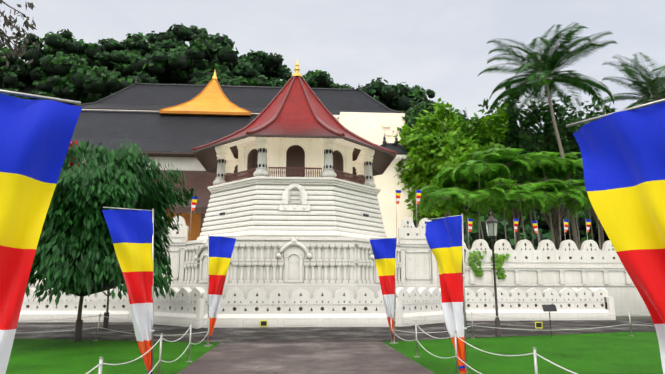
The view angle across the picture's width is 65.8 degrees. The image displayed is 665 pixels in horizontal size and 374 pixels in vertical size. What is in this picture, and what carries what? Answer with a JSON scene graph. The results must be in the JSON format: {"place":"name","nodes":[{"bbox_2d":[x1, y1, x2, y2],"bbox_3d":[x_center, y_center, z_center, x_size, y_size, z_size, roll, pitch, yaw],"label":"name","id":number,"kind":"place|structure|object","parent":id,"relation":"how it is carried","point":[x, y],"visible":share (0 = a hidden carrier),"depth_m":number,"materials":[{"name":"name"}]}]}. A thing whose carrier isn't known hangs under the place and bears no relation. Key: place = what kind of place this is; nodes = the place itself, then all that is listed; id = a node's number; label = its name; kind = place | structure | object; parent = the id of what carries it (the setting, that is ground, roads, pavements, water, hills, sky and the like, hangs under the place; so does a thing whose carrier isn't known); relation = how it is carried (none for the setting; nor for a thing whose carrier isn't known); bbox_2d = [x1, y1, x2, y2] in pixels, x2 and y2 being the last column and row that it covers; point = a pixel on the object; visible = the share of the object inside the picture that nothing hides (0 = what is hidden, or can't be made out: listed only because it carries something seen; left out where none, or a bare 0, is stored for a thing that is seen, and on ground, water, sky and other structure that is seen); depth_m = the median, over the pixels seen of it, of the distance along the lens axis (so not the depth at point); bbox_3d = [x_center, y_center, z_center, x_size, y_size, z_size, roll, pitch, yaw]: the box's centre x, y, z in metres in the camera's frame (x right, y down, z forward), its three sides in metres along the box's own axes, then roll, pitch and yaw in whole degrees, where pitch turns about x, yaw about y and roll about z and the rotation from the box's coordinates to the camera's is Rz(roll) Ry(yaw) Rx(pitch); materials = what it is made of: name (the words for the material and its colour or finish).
{"place":"outdoors","nodes":[
{"label":"outdoors","id":0,"kind":"place"},
{"bbox_2d":[0,0,39,66],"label":"tree branches","id":1,"kind":"object","parent":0,"point":[18,36],"visible":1,"depth_m":6.85,"materials":[{"name":"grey plant"}]},
{"bbox_2d":[20,74,484,217],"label":"hill terrain","id":2,"kind":"structure","parent":0,"point":[29,89],"depth_m":150.79,"materials":[{"name":"green plant"}]},
{"bbox_2d":[0,23,609,249],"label":"forest trees","id":3,"kind":"object","parent":2,"relation":"on","point":[64,64],"visible":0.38,"depth_m":142.22,"materials":[{"name":"green plant"}]},
{"bbox_2d":[197,176,386,239],"bbox_3d":[-2.696,2.551,36.804,12.740,4.148,12.740,1,-11,-4],"label":"tower base","id":4,"kind":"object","parent":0,"point":[259,206],"depth_m":31.51,"materials":[{"name":"white paint"}]},
{"bbox_2d":[213,137,375,187],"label":"columns","id":5,"kind":"structure","parent":4,"relation":"on","point":[227,161],"depth_m":34.73,"materials":[{"name":"white paint"}]},
{"bbox_2d":[224,167,364,184],"bbox_3d":[-2.696,0.101,37.294,10.200,0.710,10.200,1,-11,-4],"label":"balcony railing","id":6,"kind":"object","parent":4,"relation":"on","point":[248,174],"visible":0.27,"depth_m":33.17,"materials":[{"name":"brown wood"}]},
{"bbox_2d":[237,137,353,180],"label":"tower wall","id":7,"kind":"structure","parent":4,"relation":"on","point":[294,152],"depth_m":33.79,"materials":[{"name":"beige paint"}]},
{"bbox_2d":[192,75,396,176],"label":"red roof","id":8,"kind":"structure","parent":7,"relation":"on","point":[295,107],"depth_m":35.72,"materials":[{"name":"red tile"}]},
{"bbox_2d":[195,137,392,174],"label":"roof eaves","id":9,"kind":"object","parent":8,"relation":"attached to","point":[284,137],"visible":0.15,"depth_m":36.47,"materials":[{"name":"brown wood"}]},
{"bbox_2d":[291,60,301,76],"bbox_3d":[-2.696,-9.031,39.119,0.897,1.530,0.920,1,-11,-4],"label":"roof finial","id":10,"kind":"object","parent":8,"relation":"on","point":[297,69],"visible":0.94,"depth_m":38.93,"materials":[{"name":"gold metal"}]},
{"bbox_2d":[177,341,434,373],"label":"path","id":11,"kind":"structure","parent":0,"point":[380,357],"depth_m":13.92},
{"bbox_2d":[0,0,664,132],"label":"sky","id":12,"kind":"structure","parent":0,"point":[440,46],"materials":[{"name":"grey"}]},
{"bbox_2d":[6,332,662,373],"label":"lawn","id":13,"kind":"structure","parent":0,"point":[614,353],"depth_m":15.02,"materials":[{"name":"green plant"}]},
{"bbox_2d":[0,89,81,373],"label":"banner","id":14,"kind":"object","parent":13,"relation":"on","point":[35,137],"visible":1,"depth_m":4.16,"materials":[{"name":"multicoloured fabric"}]},
{"bbox_2d":[25,134,196,319],"bbox_3d":[-9.364,1.857,19.659,7.231,7.795,8.678,1,-11,-4],"label":"tree","id":15,"kind":"object","parent":13,"relation":"on","point":[75,254],"visible":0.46,"depth_m":17.29,"materials":[{"name":"green plant"}]},
{"bbox_2d":[66,141,78,171],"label":"red flowers","id":16,"kind":"object","parent":15,"relation":"attached to","point":[69,154],"visible":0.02,"depth_m":18.80,"materials":[{"name":"red plant"}]},
{"bbox_2d":[26,313,209,373],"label":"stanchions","id":17,"kind":"object","parent":13,"relation":"on","point":[100,364],"visible":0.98,"depth_m":13.51,"materials":[{"name":"metal"}]},
{"bbox_2d":[102,207,153,373],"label":"banner","id":18,"kind":"object","parent":13,"relation":"on","point":[131,231],"visible":1,"depth_m":10.44,"materials":[{"name":"multicoloured fabric"}]},
{"bbox_2d":[204,235,235,345],"bbox_3d":[-3.909,3.556,17.878,1.010,3.762,0.373,3,-12,-15],"label":"banner","id":19,"kind":"object","parent":13,"relation":"on","point":[220,250],"visible":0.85,"depth_m":17.96,"materials":[{"name":"multicoloured fabric"}]},
{"bbox_2d":[370,237,396,343],"bbox_3d":[1.871,3.695,18.571,1.006,3.762,0.464,1,-11,-4],"label":"banner","id":20,"kind":"object","parent":13,"relation":"on","point":[384,250],"visible":0.94,"depth_m":18.70,"materials":[{"name":"multicoloured fabric"}]},
{"bbox_2d":[426,214,468,373],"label":"banner","id":21,"kind":"object","parent":13,"relation":"on","point":[445,238],"visible":0.98,"depth_m":11.46,"materials":[{"name":"multicoloured fabric"}]},
{"bbox_2d":[389,311,652,373],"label":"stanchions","id":22,"kind":"object","parent":13,"relation":"on","point":[534,353],"visible":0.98,"depth_m":14.43,"materials":[{"name":"metal"}]},
{"bbox_2d":[542,305,556,336],"bbox_3d":[8.772,5.384,20.662,0.550,1.266,0.146,1,-11,-4],"label":"sign stand","id":23,"kind":"object","parent":13,"relation":"on","point":[548,308],"visible":0.82,"depth_m":20.72,"materials":[{"name":"black metal"}]},
{"bbox_2d":[566,98,664,373],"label":"banner","id":24,"kind":"object","parent":13,"relation":"on","point":[623,154],"visible":1,"depth_m":4.59,"materials":[{"name":"multicoloured fabric"}]},
{"bbox_2d":[14,316,655,342],"bbox_3d":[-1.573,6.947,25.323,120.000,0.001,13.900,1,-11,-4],"label":"cross paving","id":25,"kind":"structure","parent":0,"point":[302,334],"depth_m":23.13,"materials":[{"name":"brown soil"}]},
{"bbox_2d":[74,312,108,341],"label":"tree sleeves","id":26,"kind":"object","parent":25,"relation":"on","point":[78,330],"visible":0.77,"depth_m":18.83,"materials":[{"name":"metal"}]},
{"bbox_2d":[31,217,163,311],"bbox_3d":[-11.325,3.197,25.316,5.826,7.388,5.776,5,-12,-24],"label":"tree","id":27,"kind":"object","parent":25,"relation":"on","point":[51,291],"depth_m":24.56,"materials":[{"name":"green plant"}]},
{"bbox_2d":[74,78,406,123],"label":"roof","id":28,"kind":"structure","parent":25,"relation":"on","point":[135,96],"depth_m":70.45,"materials":[{"name":"grey tile"}]},
{"bbox_2d":[260,320,266,326],"bbox_3d":[-3.405,6.795,25.437,0.350,0.370,0.054,1,-11,-4],"label":"floodlight","id":29,"kind":"object","parent":25,"relation":"on","point":[263,323],"visible":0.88,"depth_m":25.42,"materials":[{"name":"yellow metal"}]},
{"bbox_2d":[18,287,615,327],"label":"low wall","id":30,"kind":"structure","parent":25,"relation":"on","point":[322,307],"depth_m":27.76,"materials":[{"name":"white paint"}]},
{"bbox_2d":[28,216,650,315],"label":"moat wall","id":31,"kind":"structure","parent":25,"relation":"on","point":[290,265],"depth_m":33.08,"materials":[{"name":"white paint"}]},
{"bbox_2d":[166,189,590,249],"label":"small flags","id":32,"kind":"object","parent":31,"relation":"on","point":[398,195],"visible":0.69,"depth_m":37.60,"materials":[{"name":"multicoloured fabric"}]},
{"bbox_2d":[467,250,509,278],"bbox_3d":[11.180,5.546,36.647,3.140,2.112,0.353,1,-11,-4],"label":"creeper plant","id":33,"kind":"object","parent":31,"relation":"attached to","point":[500,262],"visible":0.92,"depth_m":36.62,"materials":[{"name":"green plant"}]},
{"bbox_2d":[462,249,466,323],"bbox_3d":[7.299,5.321,28.839,0.500,4.594,0.577,1,-11,-4],"label":"short lamp post","id":34,"kind":"object","parent":25,"relation":"on","point":[462,274],"visible":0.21,"depth_m":28.97,"materials":[{"name":"metal"}]},
{"bbox_2d":[484,210,501,335],"bbox_3d":[6.773,3.517,21.485,0.500,5.250,0.577,1,-11,-4],"label":"tall lamp post","id":35,"kind":"object","parent":25,"relation":"on","point":[491,224],"visible":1,"depth_m":21.61,"materials":[{"name":"metal"}]},
{"bbox_2d":[535,322,542,329],"bbox_3d":[9.758,6.568,24.301,0.350,0.370,0.054,1,-11,-4],"label":"floodlight","id":36,"kind":"object","parent":25,"relation":"on","point":[538,324],"visible":0.81,"depth_m":24.28,"materials":[{"name":"yellow metal"}]},
{"bbox_2d":[338,112,413,241],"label":"building wall","id":37,"kind":"structure","parent":0,"point":[377,128],"depth_m":49.73,"materials":[{"name":"beige paint"}]},
{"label":"temple terrace","id":38,"kind":"structure","parent":0,"visible":0},
{"bbox_2d":[159,72,250,116],"bbox_3d":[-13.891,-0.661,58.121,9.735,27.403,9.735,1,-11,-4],"label":"golden roof","id":39,"kind":"structure","parent":38,"relation":"on","point":[211,99],"depth_m":56.41,"materials":[{"name":"gold metal"}]},
{"bbox_2d":[69,110,356,240],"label":"temple range","id":40,"kind":"structure","parent":38,"relation":"on","point":[166,140],"depth_m":50.37,"materials":[{"name":"grey tile"}]},
{"bbox_2d":[392,97,436,222],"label":"tree","id":41,"kind":"object","parent":38,"relation":"on","point":[411,115],"visible":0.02,"depth_m":59.38,"materials":[{"name":"green plant"}]},
{"bbox_2d":[419,185,473,216],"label":"tree","id":42,"kind":"object","parent":38,"relation":"on","point":[435,196],"visible":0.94,"depth_m":40.08,"materials":[{"name":"green plant"}]},
{"bbox_2d":[393,98,511,223],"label":"tree","id":43,"kind":"object","parent":38,"relation":"on","point":[434,145],"visible":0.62,"depth_m":46.90,"materials":[{"name":"green plant"}]},
{"bbox_2d":[432,164,488,249],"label":"areca palm","id":44,"kind":"object","parent":38,"relation":"on","point":[443,181],"visible":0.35,"depth_m":43.47,"materials":[{"name":"green plant"}]},
{"bbox_2d":[446,187,509,239],"bbox_3d":[11.281,3.189,39.941,4.884,6.232,4.758,1,-11,-4],"label":"tree","id":45,"kind":"object","parent":38,"relation":"on","point":[483,194],"visible":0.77,"depth_m":39.55,"materials":[{"name":"green plant"}]},
{"bbox_2d":[448,152,510,238],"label":"areca palm","id":46,"kind":"object","parent":38,"relation":"on","point":[480,169],"visible":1,"depth_m":41.01,"materials":[{"name":"green plant"}]},
{"bbox_2d":[460,150,519,242],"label":"areca palm","id":47,"kind":"object","parent":38,"relation":"on","point":[475,155],"visible":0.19,"depth_m":42.82,"materials":[{"name":"green plant"}]},
{"bbox_2d":[474,178,534,239],"bbox_3d":[13.493,2.917,40.301,4.641,6.904,4.961,1,-11,-4],"label":"areca palm","id":48,"kind":"object","parent":38,"relation":"on","point":[482,202],"visible":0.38,"depth_m":39.87,"materials":[{"name":"green plant"}]},
{"bbox_2d":[482,147,537,244],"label":"areca palm","id":49,"kind":"object","parent":38,"relation":"on","point":[514,159],"visible":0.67,"depth_m":41.62,"materials":[{"name":"green plant"}]},
{"bbox_2d":[463,86,576,242],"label":"tree","id":50,"kind":"object","parent":38,"relation":"on","point":[525,137],"visible":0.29,"depth_m":49.81,"materials":[{"name":"green plant"}]},
{"bbox_2d":[489,181,552,238],"bbox_3d":[14.510,2.868,39.626,4.659,6.737,4.846,-11,-16,44],"label":"tree","id":51,"kind":"object","parent":38,"relation":"on","point":[520,202],"visible":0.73,"depth_m":39.63,"materials":[{"name":"green plant"}]},
{"bbox_2d":[501,151,557,247],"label":"areca palm","id":52,"kind":"object","parent":38,"relation":"on","point":[512,171],"visible":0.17,"depth_m":43.11,"materials":[{"name":"green plant"}]},
{"bbox_2d":[510,179,567,241],"bbox_3d":[15.809,2.891,40.140,4.873,6.894,4.828,1,-11,-4],"label":"areca palm","id":53,"kind":"object","parent":38,"relation":"on","point":[543,191],"visible":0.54,"depth_m":39.26,"materials":[{"name":"green plant"}]},
{"bbox_2d":[513,151,575,242],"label":"tree","id":54,"kind":"object","parent":38,"relation":"on","point":[545,162],"visible":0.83,"depth_m":41.26,"materials":[{"name":"green plant"}]},
{"bbox_2d":[518,171,572,247],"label":"areca palm","id":55,"kind":"object","parent":38,"relation":"on","point":[539,178],"visible":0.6,"depth_m":44.12,"materials":[{"name":"green plant"}]},
{"bbox_2d":[477,22,617,249],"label":"coconut palm","id":56,"kind":"object","parent":38,"relation":"on","point":[546,64],"visible":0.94,"depth_m":44.83,"materials":[{"name":"green plant"}]},
{"bbox_2d":[523,182,588,242],"bbox_3d":[17.894,3.048,40.261,5.364,6.631,4.885,1,-11,-4],"label":"areca palm","id":57,"kind":"object","parent":38,"relation":"on","point":[565,196],"visible":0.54,"depth_m":39.69,"materials":[{"name":"green plant"}]},
{"bbox_2d":[533,155,582,239],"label":"areca palm","id":58,"kind":"object","parent":38,"relation":"on","point":[579,165],"visible":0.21,"depth_m":42.68,"materials":[{"name":"green plant"}]},
{"bbox_2d":[529,115,592,249],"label":"tree","id":59,"kind":"object","parent":38,"relation":"on","point":[555,208],"visible":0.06,"depth_m":53.16,"materials":[{"name":"green plant"}]},
{"bbox_2d":[547,178,589,249],"bbox_3d":[19.426,2.860,40.827,5.302,7.224,4.938,1,-11,-4],"label":"tree","id":60,"kind":"object","parent":38,"relation":"on","point":[579,184],"visible":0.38,"depth_m":39.89,"materials":[{"name":"green plant"}]},
{"bbox_2d":[560,152,593,240],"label":"tree","id":61,"kind":"object","parent":38,"relation":"on","point":[576,157],"visible":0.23,"depth_m":43.67,"materials":[{"name":"green plant"}]},
{"bbox_2d":[541,96,617,249],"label":"tree","id":62,"kind":"object","parent":38,"relation":"on","point":[563,128],"visible":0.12,"depth_m":51.64,"materials":[{"name":"green plant"}]},
{"bbox_2d":[566,195,600,249],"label":"tree","id":63,"kind":"object","parent":38,"relation":"on","point":[571,203],"visible":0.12,"depth_m":41.05,"materials":[{"name":"green plant"}]},
{"bbox_2d":[593,52,664,109],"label":"coconut palm","id":64,"kind":"object","parent":38,"relation":"on","point":[656,92],"visible":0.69,"depth_m":50.44,"materials":[{"name":"green plant"}]}
]}

